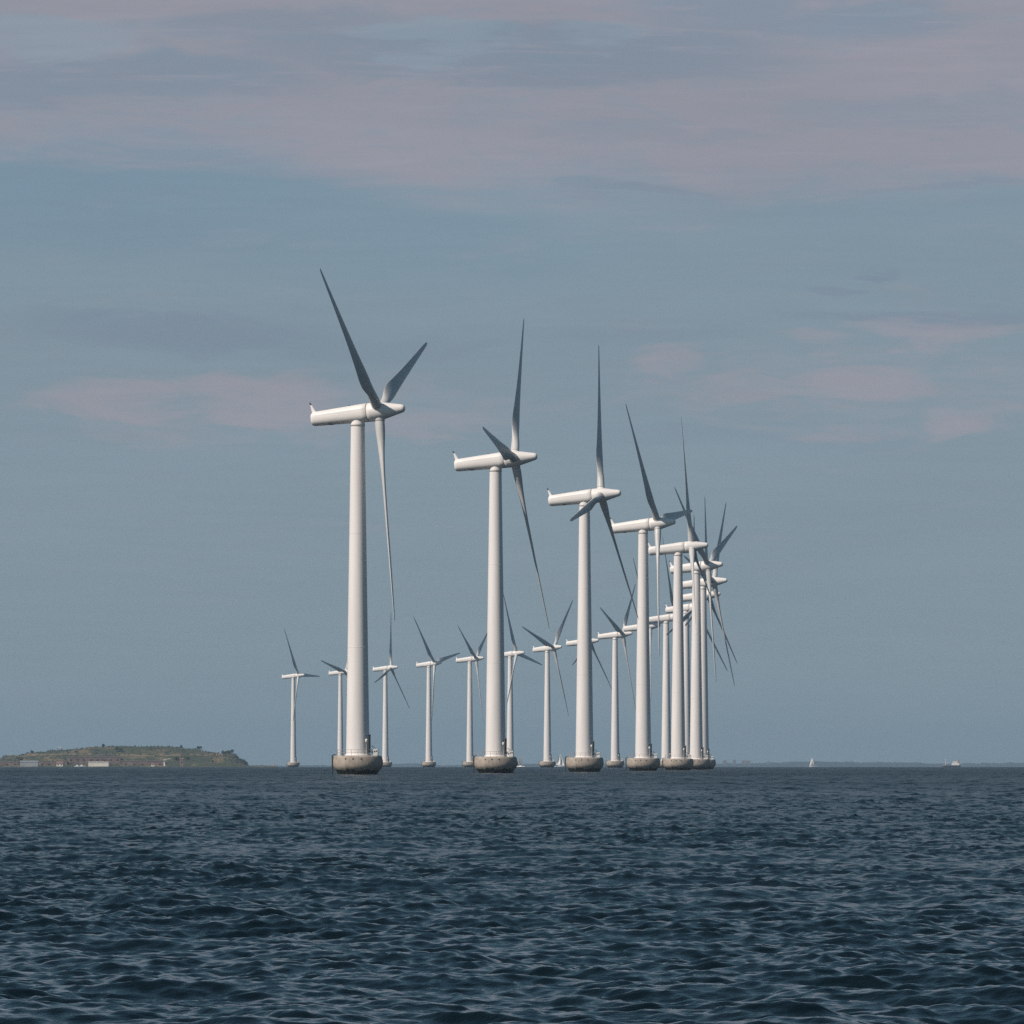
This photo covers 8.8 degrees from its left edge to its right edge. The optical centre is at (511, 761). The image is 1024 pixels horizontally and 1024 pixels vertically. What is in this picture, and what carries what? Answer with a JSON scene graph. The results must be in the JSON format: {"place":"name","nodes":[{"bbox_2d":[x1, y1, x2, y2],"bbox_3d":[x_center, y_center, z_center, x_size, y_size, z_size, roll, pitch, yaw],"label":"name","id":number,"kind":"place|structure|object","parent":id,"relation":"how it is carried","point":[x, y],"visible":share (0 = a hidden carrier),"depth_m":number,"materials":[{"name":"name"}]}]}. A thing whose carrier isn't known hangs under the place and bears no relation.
{"place":"outdoors","nodes":[
{"label":"outdoors","id":0,"kind":"place"},
{"bbox_2d":[0,746,277,766],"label":"island","id":1,"kind":"structure","parent":0,"point":[200,757],"depth_m":5488.77,"materials":[{"name":"green plant"}]},
{"bbox_2d":[0,761,18,764],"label":"fort wall","id":2,"kind":"structure","parent":1,"relation":"on","point":[9,762],"depth_m":5463.00,"materials":[{"name":"stone"}]},
{"bbox_2d":[20,761,38,765],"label":"shed","id":3,"kind":"structure","parent":1,"relation":"on","point":[28,763],"depth_m":5451.00,"materials":[{"name":"grey metal"}]},
{"bbox_2d":[38,762,66,764],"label":"fort wall","id":4,"kind":"structure","parent":1,"relation":"on","point":[48,763],"depth_m":5463.00,"materials":[{"name":"stone"}]},
{"bbox_2d":[68,757,120,763],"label":"fort wall","id":5,"kind":"structure","parent":1,"relation":"on","point":[86,760],"depth_m":5465.00,"materials":[{"name":"stone"}]},
{"bbox_2d":[88,762,108,765],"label":"long building","id":6,"kind":"structure","parent":1,"relation":"on","point":[98,763],"depth_m":5450.70,"materials":[{"name":"beige paint"}]},
{"bbox_2d":[0,745,247,762],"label":"shrub cover","id":7,"kind":"object","parent":1,"relation":"on","point":[224,755],"visible":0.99,"depth_m":5528.94,"materials":[{"name":"green plant"}]},
{"bbox_2d":[121,761,163,764],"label":"fort wall","id":8,"kind":"structure","parent":1,"relation":"on","point":[141,762],"depth_m":5463.00,"materials":[{"name":"stone"}]},
{"bbox_2d":[180,758,183,765],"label":"gatehouse","id":9,"kind":"object","parent":1,"relation":"on","point":[181,761],"visible":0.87,"depth_m":5454.00,"materials":[{"name":"red brick"}]},
{"bbox_2d":[0,767,1023,1023],"bbox_3d":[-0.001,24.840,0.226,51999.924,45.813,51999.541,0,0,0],"label":"sea","id":10,"kind":"structure","parent":0,"point":[472,895],"depth_m":105.43,"materials":[{"name":"liquid"}]},
{"bbox_2d":[282,629,319,766],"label":"wind turbine","id":11,"kind":"object","parent":10,"relation":"in","point":[293,762],"visible":0.98,"depth_m":4622.45,"materials":[{"name":"metal"}]},
{"bbox_2d":[321,660,346,755],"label":"wind turbine","id":12,"kind":"object","parent":10,"relation":"in","point":[340,672],"visible":0.52,"depth_m":4440.63,"materials":[{"name":"metal"}]},
{"bbox_2d":[309,269,426,774],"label":"wind turbine","id":13,"kind":"object","parent":10,"relation":"in","point":[357,759],"visible":0.99,"depth_m":1164.49,"materials":[{"name":"metal"}]},
{"bbox_2d":[372,624,409,766],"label":"wind turbine","id":14,"kind":"object","parent":10,"relation":"in","point":[385,756],"visible":0.89,"depth_m":4258.66,"materials":[{"name":"metal"}]},
{"bbox_2d":[413,616,459,766],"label":"wind turbine","id":15,"kind":"object","parent":10,"relation":"in","point":[429,762],"visible":0.99,"depth_m":4076.45,"materials":[{"name":"metal"}]},
{"bbox_2d":[456,626,486,766],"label":"wind turbine","id":16,"kind":"object","parent":10,"relation":"in","point":[476,658],"visible":0.86,"depth_m":3894.53,"materials":[{"name":"metal"}]},
{"bbox_2d":[453,319,548,772],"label":"wind turbine","id":17,"kind":"object","parent":10,"relation":"in","point":[495,759],"visible":0.98,"depth_m":1346.68,"materials":[{"name":"metal"}]},
{"bbox_2d":[517,756,524,766],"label":"sailboat","id":18,"kind":"object","parent":10,"relation":"on","point":[520,762],"visible":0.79,"depth_m":5649.30,"materials":[{"name":"fabric"}]},
{"bbox_2d":[503,593,541,765],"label":"wind turbine","id":19,"kind":"object","parent":10,"relation":"in","point":[515,653],"visible":0.65,"depth_m":3712.49,"materials":[{"name":"metal"}]},
{"bbox_2d":[522,600,572,767],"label":"wind turbine","id":20,"kind":"object","parent":10,"relation":"in","point":[547,648],"visible":0.98,"depth_m":3530.62,"materials":[{"name":"metal"}]},
{"bbox_2d":[554,755,564,766],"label":"sailboat","id":21,"kind":"object","parent":10,"relation":"on","point":[560,761],"visible":0.84,"depth_m":5500.60,"materials":[{"name":"fabric"}]},
{"bbox_2d":[566,638,611,688],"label":"wind turbine","id":22,"kind":"object","parent":10,"relation":"in","point":[572,643],"visible":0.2,"depth_m":3350.99,"materials":[{"name":"metal"}]},
{"bbox_2d":[547,346,637,771],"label":"wind turbine","id":23,"kind":"object","parent":10,"relation":"in","point":[584,759],"visible":0.96,"depth_m":1528.66,"materials":[{"name":"metal"}]},
{"bbox_2d":[597,586,635,767],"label":"wind turbine","id":24,"kind":"object","parent":10,"relation":"in","point":[614,762],"visible":0.95,"depth_m":3166.62,"materials":[{"name":"metal"}]},
{"bbox_2d":[623,559,662,693],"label":"wind turbine","id":25,"kind":"object","parent":10,"relation":"in","point":[629,628],"visible":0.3,"depth_m":2983.42,"materials":[{"name":"metal"}]},
{"bbox_2d":[610,405,691,770],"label":"wind turbine","id":26,"kind":"object","parent":10,"relation":"in","point":[642,760],"visible":0.98,"depth_m":1710.48,"materials":[{"name":"metal"}]},
{"bbox_2d":[649,536,689,767],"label":"wind turbine","id":27,"kind":"object","parent":10,"relation":"in","point":[666,619],"visible":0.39,"depth_m":2802.61,"materials":[{"name":"metal"}]},
{"bbox_2d":[648,419,710,769],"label":"wind turbine","id":28,"kind":"object","parent":10,"relation":"in","point":[678,760],"visible":0.95,"depth_m":1892.52,"materials":[{"name":"metal"}]},
{"bbox_2d":[665,519,726,758],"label":"wind turbine","id":29,"kind":"object","parent":10,"relation":"in","point":[687,610],"visible":0.33,"depth_m":2620.59,"materials":[{"name":"metal"}]},
{"bbox_2d":[669,488,736,769],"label":"wind turbine","id":30,"kind":"object","parent":10,"relation":"in","point":[707,565],"visible":0.81,"depth_m":2074.50,"materials":[{"name":"metal"}]},
{"bbox_2d":[683,504,734,768],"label":"wind turbine","id":31,"kind":"object","parent":10,"relation":"in","point":[716,581],"visible":0.62,"depth_m":2256.70,"materials":[{"name":"metal"}]},
{"bbox_2d":[683,505,736,662],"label":"wind turbine","id":32,"kind":"object","parent":10,"relation":"in","point":[687,597],"visible":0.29,"depth_m":2441.67,"materials":[{"name":"metal"}]},
{"bbox_2d":[809,758,814,766],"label":"sailboat","id":33,"kind":"object","parent":10,"relation":"on","point":[812,763],"visible":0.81,"depth_m":7199.18,"materials":[{"name":"fabric"}]},
{"bbox_2d":[942,759,960,766],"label":"motor ship","id":34,"kind":"object","parent":10,"relation":"on","point":[955,763],"visible":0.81,"depth_m":6697.92,"materials":[{"name":"white paint"}]},
{"bbox_2d":[0,0,1023,765],"label":"sky","id":35,"kind":"structure","parent":0,"point":[790,233],"materials":[{"name":"blue"}]},
{"bbox_2d":[259,761,1023,766],"bbox_3d":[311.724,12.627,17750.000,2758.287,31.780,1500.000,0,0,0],"label":"coast hills","id":36,"kind":"structure","parent":0,"point":[852,764],"depth_m":17140.92,"materials":[{"name":"grey"}]},
{"bbox_2d":[742,760,750,764],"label":"distant building","id":37,"kind":"structure","parent":36,"relation":"on","point":[746,762],"depth_m":17152.00,"materials":[{"name":"grey concrete"}]}
]}

